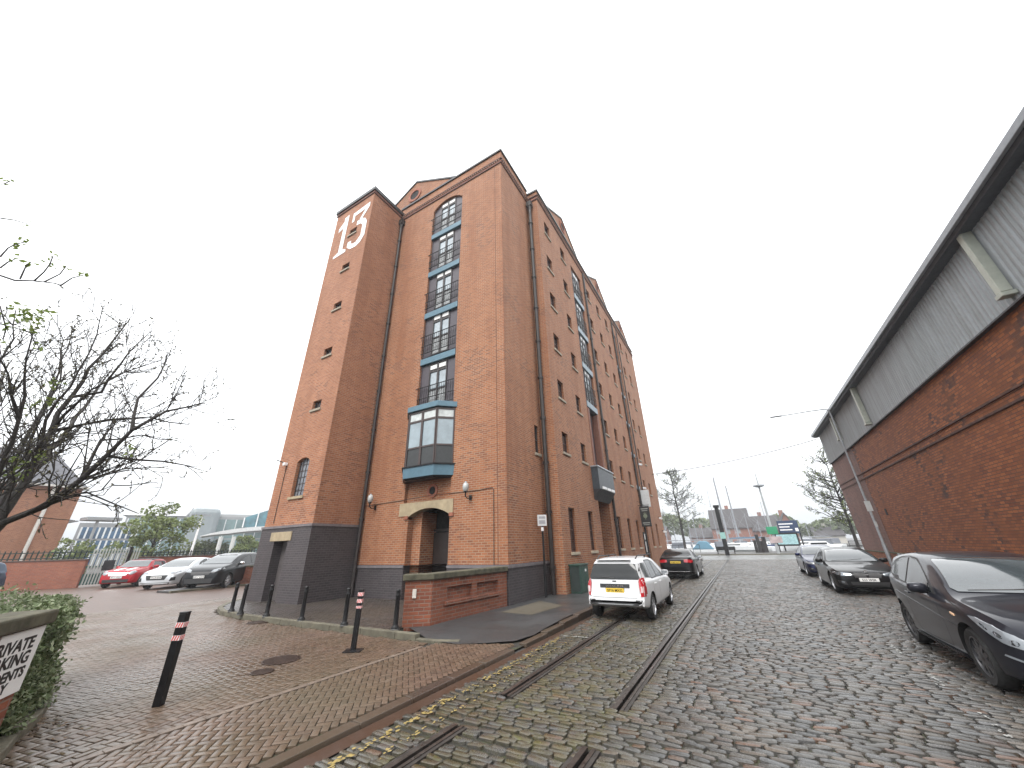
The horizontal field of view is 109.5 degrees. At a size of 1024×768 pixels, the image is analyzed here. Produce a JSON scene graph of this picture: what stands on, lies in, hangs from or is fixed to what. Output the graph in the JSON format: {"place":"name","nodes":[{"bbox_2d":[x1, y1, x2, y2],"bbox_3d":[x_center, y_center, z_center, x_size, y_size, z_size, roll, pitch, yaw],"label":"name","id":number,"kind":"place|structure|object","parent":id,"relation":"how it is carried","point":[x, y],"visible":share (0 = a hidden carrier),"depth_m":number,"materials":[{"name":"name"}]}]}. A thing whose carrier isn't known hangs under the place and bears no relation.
{"place":"outdoors","nodes":[
{"label":"outdoors","id":0,"kind":"place"},
{"bbox_2d":[0,583,248,613],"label":"car park paving","id":1,"kind":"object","parent":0,"point":[113,597],"depth_m":16.80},
{"bbox_2d":[0,562,6,586],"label":"suv car","id":2,"kind":"object","parent":1,"relation":"on","point":[3,570],"visible":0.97,"depth_m":19.68,"materials":[{"name":"blue paint"}]},
{"bbox_2d":[0,559,89,590],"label":"boundary wall","id":3,"kind":"structure","parent":1,"relation":"on","point":[54,574],"depth_m":22.17,"materials":[{"name":"brick"}]},
{"bbox_2d":[0,549,91,560],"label":"railing","id":4,"kind":"object","parent":3,"relation":"on","point":[41,558],"visible":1,"depth_m":22.55,"materials":[{"name":"black metal"}]},
{"bbox_2d":[0,447,122,560],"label":"brick office","id":5,"kind":"structure","parent":1,"relation":"on","point":[23,535],"depth_m":35.55,"materials":[{"name":"red brick"}]},
{"bbox_2d":[40,537,109,573],"bbox_3d":[-41.466,16.562,34.090,4.229,4.019,4.360,-1,-24,-2],"label":"leafy tree","id":6,"kind":"object","parent":1,"relation":"on","point":[79,548],"visible":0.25,"depth_m":34.06,"materials":[{"name":"green plant"}]},
{"bbox_2d":[78,547,141,585],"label":"metal gate","id":7,"kind":"structure","parent":1,"relation":"on","point":[92,578],"depth_m":23.70,"materials":[{"name":"grey metal"}]},
{"bbox_2d":[99,558,166,587],"bbox_3d":[-24.023,12.098,23.306,2.210,1.555,4.119,5,-25,-15],"label":"convertible car","id":8,"kind":"object","parent":1,"relation":"on","point":[133,571],"visible":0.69,"depth_m":21.95,"materials":[{"name":"red paint"}]},
{"bbox_2d":[103,501,204,564],"bbox_3d":[-34.987,15.054,35.463,7.132,6.703,6.619,-15,-27,27],"label":"leafy tree","id":9,"kind":"object","parent":1,"relation":"on","point":[158,525],"visible":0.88,"depth_m":35.06,"materials":[{"name":"green plant"}]},
{"bbox_2d":[139,557,209,588],"bbox_3d":[-19.869,11.382,21.948,2.248,1.537,4.687,3,-25,-9],"label":"hatchback car","id":10,"kind":"object","parent":1,"relation":"on","point":[172,572],"visible":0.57,"depth_m":20.29,"materials":[{"name":"silver metal"}]},
{"bbox_2d":[169,584,245,592],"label":"island kerb","id":11,"kind":"structure","parent":1,"relation":"on","point":[196,589],"depth_m":18.60,"materials":[{"name":"grey concrete"}]},
{"bbox_2d":[182,552,256,587],"bbox_3d":[-16.561,10.794,21.090,2.266,1.738,4.743,1,-24,-6],"label":"people carrier","id":12,"kind":"object","parent":1,"relation":"on","point":[225,570],"visible":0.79,"depth_m":19.73,"materials":[{"name":"grey paint"}]},
{"bbox_2d":[229,535,258,552],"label":"leafy tree","id":13,"kind":"object","parent":1,"relation":"on","point":[244,542],"visible":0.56,"depth_m":49.64,"materials":[{"name":"green plant"}]},
{"bbox_2d":[139,555,216,562],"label":"boundary wall","id":14,"kind":"structure","parent":0,"point":[167,559],"depth_m":26.97,"materials":[{"name":"brick"}]},
{"bbox_2d":[141,549,257,556],"bbox_3d":[-23.422,14.237,30.770,0.064,0.420,12.612,-13,-26,23],"label":"railing","id":15,"kind":"object","parent":14,"relation":"on","point":[191,551],"visible":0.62,"depth_m":28.18,"materials":[{"name":"black metal"}]},
{"bbox_2d":[156,583,235,592],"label":"island paving","id":16,"kind":"structure","parent":0,"point":[202,586],"depth_m":18.88,"materials":[{"name":"concrete"}]},
{"bbox_2d":[230,565,253,583],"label":"brick pier","id":17,"kind":"structure","parent":16,"relation":"on","point":[247,575],"depth_m":21.12,"materials":[{"name":"red brick"}]},
{"bbox_2d":[0,597,427,767],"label":"block paving","id":18,"kind":"structure","parent":0,"point":[113,669],"depth_m":5.70,"materials":[{"name":"brick"}]},
{"bbox_2d":[0,680,56,763],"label":"planter kerb","id":19,"kind":"structure","parent":18,"relation":"on","point":[8,742],"depth_m":3.63,"materials":[{"name":"grey concrete"}]},
{"label":"planter soil","id":20,"kind":"structure","parent":19,"relation":"in","visible":0},
{"bbox_2d":[0,581,91,737],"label":"hedge","id":21,"kind":"object","parent":20,"relation":"on","point":[42,676],"visible":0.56,"depth_m":4.08,"materials":[{"name":"green plant"}]},
{"bbox_2d":[0,177,239,538],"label":"bare tree","id":22,"kind":"object","parent":20,"relation":"on","point":[40,446],"visible":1,"depth_m":5.01,"materials":[{"name":"brown plant"}]},
{"bbox_2d":[0,609,58,725],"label":"sign wall","id":23,"kind":"structure","parent":18,"relation":"on","point":[14,622],"depth_m":3.22,"materials":[{"name":"red brick"}]},
{"bbox_2d":[0,625,46,698],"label":"parking sign","id":24,"kind":"object","parent":23,"relation":"attached to","point":[17,651],"visible":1,"depth_m":3.22,"materials":[{"name":"white metal"}]},
{"bbox_2d":[13,700,105,754],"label":"fallen leaves","id":25,"kind":"object","parent":18,"relation":"on","point":[61,753],"visible":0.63,"depth_m":3.80,"materials":[{"name":"brown plant"}]},
{"bbox_2d":[152,611,191,706],"bbox_3d":[-4.262,3.423,4.540,0.096,0.970,0.096,1,-24,-5],"label":"marker post","id":26,"kind":"object","parent":18,"relation":"on","point":[177,638],"visible":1,"depth_m":4.50,"materials":[{"name":"black paint"}]},
{"bbox_2d":[250,668,274,674],"bbox_3d":[-3.785,4.357,5.482,0.320,0.012,0.320,-6,-24,9],"label":"drain cover","id":27,"kind":"object","parent":18,"relation":"on","point":[262,671],"visible":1,"depth_m":5.46,"materials":[{"name":"metal"}]},
{"bbox_2d":[261,655,300,664],"bbox_3d":[-3.868,4.621,6.064,0.580,0.012,0.580,-6,-24,9],"label":"drain cover","id":28,"kind":"object","parent":18,"relation":"on","point":[282,659],"visible":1,"depth_m":6.03,"materials":[{"name":"metal"}]},
{"bbox_2d":[342,589,364,652],"bbox_3d":[-2.858,4.351,6.691,0.300,0.970,0.260,1,-24,-4],"label":"marker post","id":29,"kind":"object","parent":18,"relation":"on","point":[353,649],"visible":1,"depth_m":6.62,"materials":[{"name":"black paint"}]},
{"bbox_2d":[63,610,522,767],"bbox_3d":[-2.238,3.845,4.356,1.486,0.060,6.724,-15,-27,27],"label":"block paving","id":30,"kind":"structure","parent":0,"point":[255,734],"depth_m":3.95,"materials":[{"name":"brown brick"}]},
{"bbox_2d":[50,646,422,767],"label":"paving channel","id":31,"kind":"object","parent":30,"relation":"on","point":[108,751],"visible":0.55,"depth_m":3.98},
{"bbox_2d":[224,597,403,629],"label":"terrace paving","id":32,"kind":"structure","parent":0,"point":[377,612],"depth_m":10.43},
{"bbox_2d":[87,538,861,766],"bbox_3d":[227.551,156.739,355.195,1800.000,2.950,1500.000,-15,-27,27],"label":"ground","id":33,"kind":"structure","parent":0,"point":[851,541],"depth_m":8.51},
{"bbox_2d":[66,523,138,567],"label":"glass building","id":34,"kind":"structure","parent":33,"relation":"on","point":[104,535],"depth_m":66.85,"materials":[{"name":"blue glass"}]},
{"bbox_2d":[123,506,267,555],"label":"office building","id":35,"kind":"structure","parent":33,"relation":"on","point":[216,521],"depth_m":108.66,"materials":[{"name":"grey metal"}]},
{"bbox_2d":[181,539,235,555],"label":"leafy tree","id":36,"kind":"object","parent":33,"relation":"on","point":[203,545],"visible":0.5,"depth_m":53.21,"materials":[{"name":"green plant"}]},
{"bbox_2d":[200,526,264,554],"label":"white canopy","id":37,"kind":"object","parent":33,"relation":"on","point":[237,531],"visible":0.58,"depth_m":54.06,"materials":[{"name":"white metal"}]},
{"bbox_2d":[217,599,459,643],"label":"terrace kerb","id":38,"kind":"structure","parent":33,"relation":"on","point":[374,632],"depth_m":8.25,"materials":[{"name":"grey concrete"}]},
{"bbox_2d":[228,582,239,612],"bbox_3d":[-8.292,6.370,10.817,0.184,0.768,0.184,-15,-27,27],"label":"bollard","id":39,"kind":"object","parent":38,"relation":"on","point":[231,609],"visible":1,"depth_m":10.77,"materials":[{"name":"black metal"}]},
{"bbox_2d":[236,584,248,615],"bbox_3d":[-7.599,6.095,10.248,0.184,0.768,0.184,-15,-27,27],"label":"bollard","id":40,"kind":"object","parent":38,"relation":"on","point":[242,604],"visible":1,"depth_m":10.20,"materials":[{"name":"black metal"}]},
{"bbox_2d":[262,584,274,617],"bbox_3d":[-6.580,5.872,9.816,0.184,0.768,0.184,-15,-27,27],"label":"bollard","id":41,"kind":"object","parent":38,"relation":"on","point":[267,609],"visible":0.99,"depth_m":9.77,"materials":[{"name":"black metal"}]},
{"bbox_2d":[297,586,308,621],"bbox_3d":[-5.236,5.520,9.116,0.184,0.768,0.184,-15,-27,27],"label":"bollard","id":42,"kind":"object","parent":38,"relation":"on","point":[302,611],"visible":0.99,"depth_m":9.06,"materials":[{"name":"black metal"}]},
{"bbox_2d":[340,587,350,626],"bbox_3d":[-3.826,5.148,8.374,0.184,0.768,0.184,-15,-27,27],"label":"bollard","id":43,"kind":"object","parent":38,"relation":"on","point":[344,622],"visible":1,"depth_m":8.32,"materials":[{"name":"black metal"}]},
{"bbox_2d":[391,589,400,629],"bbox_3d":[-2.488,4.861,7.819,0.184,0.768,0.184,-15,-27,27],"label":"bollard","id":44,"kind":"object","parent":38,"relation":"on","point":[395,626],"visible":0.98,"depth_m":7.77,"materials":[{"name":"black metal"}]},
{"bbox_2d":[250,649,514,767],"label":"flush kerb","id":45,"kind":"structure","parent":33,"relation":"on","point":[294,754],"depth_m":3.94,"materials":[{"name":"stone"}]},
{"bbox_2d":[283,615,593,767],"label":"gutter","id":46,"kind":"object","parent":33,"relation":"on","point":[339,745],"visible":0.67,"depth_m":3.96,"materials":[{"name":"stone"}]},
{"bbox_2d":[246,148,666,605],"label":"brick warehouse","id":47,"kind":"structure","parent":33,"relation":"on","point":[467,327],"depth_m":15.61,"materials":[{"name":"brick"}]},
{"bbox_2d":[272,541,287,600],"bbox_3d":[-8.321,6.839,13.277,0.870,1.970,0.100,-15,-27,27],"label":"tower door","id":48,"kind":"structure","parent":47,"relation":"in","point":[284,546],"depth_m":13.38,"materials":[{"name":"grey metal"}]},
{"bbox_2d":[287,458,309,499],"bbox_3d":[-8.285,3.704,14.247,0.960,1.600,0.250,-15,-27,27],"label":"barred window","id":49,"kind":"structure","parent":47,"relation":"in","point":[303,469],"depth_m":14.35,"materials":[{"name":"grey glass"}]},
{"bbox_2d":[416,357,454,404],"bbox_3d":[-3.203,0.011,15.190,2.070,2.130,0.203,-15,-27,27],"label":"french window","id":50,"kind":"structure","parent":47,"relation":"in","point":[438,384],"depth_m":15.24,"materials":[{"name":"black glass"}]},
{"bbox_2d":[420,308,457,358],"bbox_3d":[-3.269,-2.332,16.243,2.070,2.130,0.203,-15,-27,27],"label":"french window","id":51,"kind":"structure","parent":47,"relation":"in","point":[440,331],"depth_m":16.20,"materials":[{"name":"black glass"}]},
{"bbox_2d":[432,529,448,571],"bbox_3d":[-2.293,6.393,13.012,1.510,2.220,0.070,-15,-27,27],"label":"entrance door","id":52,"kind":"structure","parent":47,"relation":"in","point":[440,543],"depth_m":13.33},
{"bbox_2d":[424,266,458,313],"bbox_3d":[-3.331,-4.566,17.247,2.070,2.130,0.203,-15,-27,27],"label":"french window","id":53,"kind":"structure","parent":47,"relation":"in","point":[443,288],"depth_m":17.20,"materials":[{"name":"black glass"}]},
{"bbox_2d":[428,227,460,271],"bbox_3d":[-3.394,-6.828,18.263,2.070,2.130,0.203,-15,-27,27],"label":"french window","id":54,"kind":"structure","parent":47,"relation":"in","point":[446,249],"depth_m":18.24,"materials":[{"name":"black glass"}]},
{"bbox_2d":[431,196,461,234],"bbox_3d":[-3.456,-9.044,19.259,2.070,1.950,0.203,-15,-27,27],"label":"french window","id":55,"kind":"structure","parent":47,"relation":"in","point":[450,212],"depth_m":19.24,"materials":[{"name":"black glass"}]},
{"bbox_2d":[534,426,541,456],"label":"window","id":56,"kind":"structure","parent":47,"relation":"in","point":[535,428],"depth_m":14.61,"materials":[{"name":"black glass"}]},
{"bbox_2d":[562,433,570,456],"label":"window","id":57,"kind":"structure","parent":47,"relation":"in","point":[563,435],"depth_m":15.69,"materials":[{"name":"black glass"}]},
{"bbox_2d":[568,508,580,554],"bbox_3d":[2.346,5.735,14.129,0.220,1.700,0.820,-15,-27,27],"label":"tall window","id":58,"kind":"structure","parent":47,"relation":"in","point":[572,536],"depth_m":14.26,"materials":[{"name":"black glass"}]},
{"bbox_2d":[571,271,583,304],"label":"french window","id":59,"kind":"structure","parent":47,"relation":"in","point":[576,289],"depth_m":23.87,"materials":[{"name":"black glass"}]},
{"bbox_2d":[575,302,587,335],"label":"french window","id":60,"kind":"structure","parent":47,"relation":"in","point":[579,314],"depth_m":22.85,"materials":[{"name":"black glass"}]},
{"bbox_2d":[579,334,591,369],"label":"french window","id":61,"kind":"structure","parent":47,"relation":"in","point":[583,346],"depth_m":21.86,"materials":[{"name":"black glass"}]},
{"bbox_2d":[583,370,596,406],"bbox_3d":[4.404,0.170,20.848,0.203,2.050,1.900,-15,-27,27],"label":"french window","id":62,"kind":"structure","parent":47,"relation":"in","point":[589,392],"depth_m":20.89,"materials":[{"name":"black glass"}]},
{"bbox_2d":[588,512,598,552],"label":"tall window","id":63,"kind":"structure","parent":47,"relation":"in","point":[589,513],"depth_m":16.05,"materials":[{"name":"black glass"}]},
{"bbox_2d":[637,501,651,526],"bbox_3d":[8.860,8.657,24.184,0.726,1.638,0.046,-15,-27,27],"label":"hanging sign","id":64,"kind":"object","parent":47,"relation":"attached to","point":[645,516],"visible":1,"depth_m":24.09,"materials":[{"name":"black paint"}]},
{"bbox_2d":[640,490,650,506],"bbox_3d":[9.441,8.112,25.693,0.640,1.220,0.100,-15,-27,27],"label":"notice board","id":65,"kind":"object","parent":47,"relation":"attached to","point":[645,498],"visible":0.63,"depth_m":25.66,"materials":[{"name":"white paint"}]},
{"bbox_2d":[652,439,815,474],"bbox_3d":[17.505,6.056,29.451,12.005,1.248,0.056,-15,-27,27],"label":"overhead cable","id":66,"kind":"object","parent":47,"relation":"attached to","point":[737,459],"visible":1,"depth_m":29.00,"materials":[{"name":"grey metal"}]},
{"bbox_2d":[519,558,702,647],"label":"lane kerb","id":67,"kind":"structure","parent":33,"relation":"on","point":[576,617],"depth_m":7.96,"materials":[{"name":"stone"}]},
{"bbox_2d":[689,524,713,543],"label":"quay house","id":68,"kind":"structure","parent":33,"relation":"on","point":[708,534],"depth_m":116.21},
{"bbox_2d":[708,506,754,542],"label":"quay house","id":69,"kind":"structure","parent":33,"relation":"on","point":[738,513],"depth_m":106.65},
{"bbox_2d":[696,553,794,555],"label":"quay kerb","id":70,"kind":"structure","parent":33,"relation":"on","point":[750,554],"depth_m":43.38,"materials":[{"name":"grey concrete"}]},
{"bbox_2d":[753,472,782,553],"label":"lamp column","id":71,"kind":"structure","parent":70,"relation":"on","point":[773,530],"depth_m":43.30,"materials":[{"name":"metal"}]},
{"bbox_2d":[662,513,857,536],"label":"trees","id":72,"kind":"object","parent":33,"relation":"on","point":[816,524],"visible":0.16,"depth_m":120.44,"materials":[{"name":"green plant"}]},
{"bbox_2d":[749,512,778,541],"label":"quay house","id":73,"kind":"structure","parent":33,"relation":"on","point":[761,519],"depth_m":105.60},
{"bbox_2d":[777,510,800,540],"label":"quay house","id":74,"kind":"structure","parent":33,"relation":"on","point":[783,516],"depth_m":97.22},
{"bbox_2d":[810,523,847,543],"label":"quay house","id":75,"kind":"structure","parent":33,"relation":"on","point":[840,534],"depth_m":109.72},
{"bbox_2d":[810,106,1023,566],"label":"warehouse building","id":76,"kind":"structure","parent":33,"relation":"on","point":[926,408],"depth_m":10.95,"materials":[{"name":"red brick"}]},
{"bbox_2d":[0,0,1023,557],"label":"sky","id":77,"kind":"structure","parent":0,"point":[751,189],"materials":[{"name":"white"}]},
{"bbox_2d":[409,566,660,643],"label":"pavement","id":78,"kind":"structure","parent":0,"point":[495,625],"depth_m":8.12,"materials":[{"name":"grey asphalt"}]},
{"bbox_2d":[402,566,507,631],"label":"brick dwarf wall","id":79,"kind":"structure","parent":78,"relation":"on","point":[432,598],"depth_m":8.80,"materials":[{"name":"red brick"}]},
{"bbox_2d":[503,601,563,614],"bbox_3d":[0.713,6.161,9.983,1.100,0.001,2.250,-15,-27,27],"label":"pavement patch","id":80,"kind":"object","parent":78,"relation":"on","point":[535,607],"visible":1,"depth_m":9.83,"materials":[{"name":"concrete"}]},
{"bbox_2d":[537,515,547,597],"bbox_3d":[1.092,5.830,12.371,0.320,2.550,0.107,-4,-24,4],"label":"sign pole","id":81,"kind":"object","parent":78,"relation":"on","point":[542,520],"visible":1,"depth_m":12.52,"materials":[{"name":"black metal"}]},
{"bbox_2d":[568,563,588,593],"bbox_3d":[2.447,7.012,13.085,0.460,0.910,0.900,-15,-27,27],"label":"utility cabinet","id":82,"kind":"object","parent":78,"relation":"on","point":[579,576],"visible":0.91,"depth_m":12.80,"materials":[{"name":"metal"}]},
{"bbox_2d":[304,559,1023,767],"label":"cobbled road","id":83,"kind":"structure","parent":0,"point":[771,602],"depth_m":4.18,"materials":[{"name":"stone"}]},
{"bbox_2d":[327,638,557,767],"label":"yellow line","id":84,"kind":"object","parent":83,"relation":"on","point":[351,755],"visible":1,"depth_m":3.80,"materials":[{"name":"paint"}]},
{"bbox_2d":[358,642,566,767],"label":"yellow line","id":85,"kind":"object","parent":83,"relation":"on","point":[459,707],"visible":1,"depth_m":3.84,"materials":[{"name":"paint"}]},
{"bbox_2d":[381,560,727,767],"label":"rail bedding","id":86,"kind":"object","parent":83,"relation":"on","point":[591,761],"visible":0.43,"depth_m":4.72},
{"bbox_2d":[384,560,728,767],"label":"tram rails","id":87,"kind":"object","parent":83,"relation":"on","point":[440,737],"visible":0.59,"depth_m":4.67,"materials":[{"name":"metal"}]},
{"bbox_2d":[588,552,672,618],"bbox_3d":[3.392,5.469,10.134,1.776,1.458,3.907,-15,-27,27],"label":"estate car","id":88,"kind":"object","parent":83,"relation":"on","point":[639,581],"visible":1,"depth_m":8.79,"materials":[{"name":"white paint"}]},
{"bbox_2d":[659,549,703,577],"bbox_3d":[9.043,9.495,19.285,1.974,1.328,4.315,-15,-27,27],"label":"saloon car","id":89,"kind":"object","parent":83,"relation":"on","point":[680,561],"visible":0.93,"depth_m":17.74,"materials":[{"name":"black paint"}]},
{"bbox_2d":[795,544,829,575],"bbox_3d":[15.499,8.829,18.222,1.996,1.342,4.375,-15,-27,27],"label":"saloon car","id":90,"kind":"object","parent":83,"relation":"on","point":[804,555],"visible":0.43,"depth_m":18.08,"materials":[{"name":"blue paint"}]},
{"bbox_2d":[813,547,894,592],"bbox_3d":[12.078,6.554,12.929,1.974,1.328,4.328,-15,-27,27],"label":"saloon car","id":91,"kind":"object","parent":83,"relation":"on","point":[839,569],"visible":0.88,"depth_m":11.91,"materials":[{"name":"black paint"}]},
{"bbox_2d":[889,551,1023,689],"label":"hatchback car","id":92,"kind":"object","parent":83,"relation":"on","point":[969,604],"visible":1,"depth_m":4.83,"materials":[{"name":"grey paint"}]},
{"bbox_2d":[693,551,795,554],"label":"quay paving","id":93,"kind":"structure","parent":0,"point":[753,552],"depth_m":48.50,"materials":[{"name":"grey stone"}]},
{"bbox_2d":[656,463,704,548],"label":"bare tree","id":94,"kind":"object","parent":93,"relation":"on","point":[674,480],"visible":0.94,"depth_m":57.38,"materials":[{"name":"brown plant"}]},
{"bbox_2d":[753,534,768,552],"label":"timber fender","id":95,"kind":"object","parent":93,"relation":"on","point":[761,546],"visible":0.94,"depth_m":47.93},
{"bbox_2d":[774,532,800,551],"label":"information board","id":96,"kind":"object","parent":93,"relation":"on","point":[790,539],"visible":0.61,"depth_m":47.41,"materials":[{"name":"black paint"}]},
{"bbox_2d":[776,520,803,550],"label":"blue notice board","id":97,"kind":"object","parent":93,"relation":"on","point":[790,526],"visible":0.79,"depth_m":50.15,"materials":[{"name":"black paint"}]},
{"bbox_2d":[699,554,795,559],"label":"cross road","id":98,"kind":"structure","parent":0,"point":[730,557],"depth_m":37.84,"materials":[{"name":"grey asphalt"}]},
{"bbox_2d":[713,505,729,555],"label":"black marker post","id":99,"kind":"object","parent":98,"relation":"on","point":[722,532],"visible":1,"depth_m":43.09,"materials":[{"name":"metal"}]},
{"bbox_2d":[792,445,860,547],"bbox_3d":[31.508,10.763,34.894,6.970,10.668,6.364,18,-31,-37],"label":"bare tree","id":100,"kind":"object","parent":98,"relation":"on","point":[843,504],"visible":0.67,"depth_m":35.50,"materials":[{"name":"brown plant"}]},
{"label":"dock water","id":101,"kind":"structure","parent":0,"visible":0},
{"bbox_2d":[691,541,715,551],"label":"covered boat","id":102,"kind":"object","parent":101,"relation":"on","point":[706,546],"visible":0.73,"depth_m":60.42,"materials":[{"name":"blue fabric"}]},
{"bbox_2d":[676,516,733,551],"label":"sailing boat","id":103,"kind":"object","parent":101,"relation":"on","point":[718,543],"visible":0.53,"depth_m":65.32,"materials":[{"name":"white plastic"}]},
{"bbox_2d":[704,477,775,551],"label":"sailing boat","id":104,"kind":"object","parent":101,"relation":"on","point":[738,548],"visible":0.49,"depth_m":65.96,"materials":[{"name":"white plastic"}]},
{"bbox_2d":[717,486,782,550],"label":"sailing boat","id":105,"kind":"object","parent":101,"relation":"on","point":[752,545],"visible":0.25,"depth_m":69.22,"materials":[{"name":"white plastic"}]},
{"bbox_2d":[782,523,832,550],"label":"sailing boat","id":106,"kind":"object","parent":101,"relation":"on","point":[794,548],"visible":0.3,"depth_m":63.20,"materials":[{"name":"white plastic"}]},
{"bbox_2d":[803,523,846,546],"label":"sailing boat","id":107,"kind":"object","parent":101,"relation":"on","point":[835,540],"visible":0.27,"depth_m":70.15,"materials":[{"name":"white plastic"}]},
{"bbox_2d":[808,541,842,546],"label":"motor boat","id":108,"kind":"object","parent":101,"relation":"on","point":[821,542],"visible":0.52,"depth_m":57.69,"materials":[{"name":"white plastic"}]},
{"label":"warehouse pavement","id":109,"kind":"structure","parent":0,"visible":0},
{"bbox_2d":[770,409,891,565],"bbox_3d":[17.291,5.531,19.902,2.970,8.462,0.171,-15,-27,27],"label":"street lamp","id":110,"kind":"object","parent":109,"relation":"on","point":[869,508],"visible":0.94,"depth_m":18.95,"materials":[{"name":"metal"}]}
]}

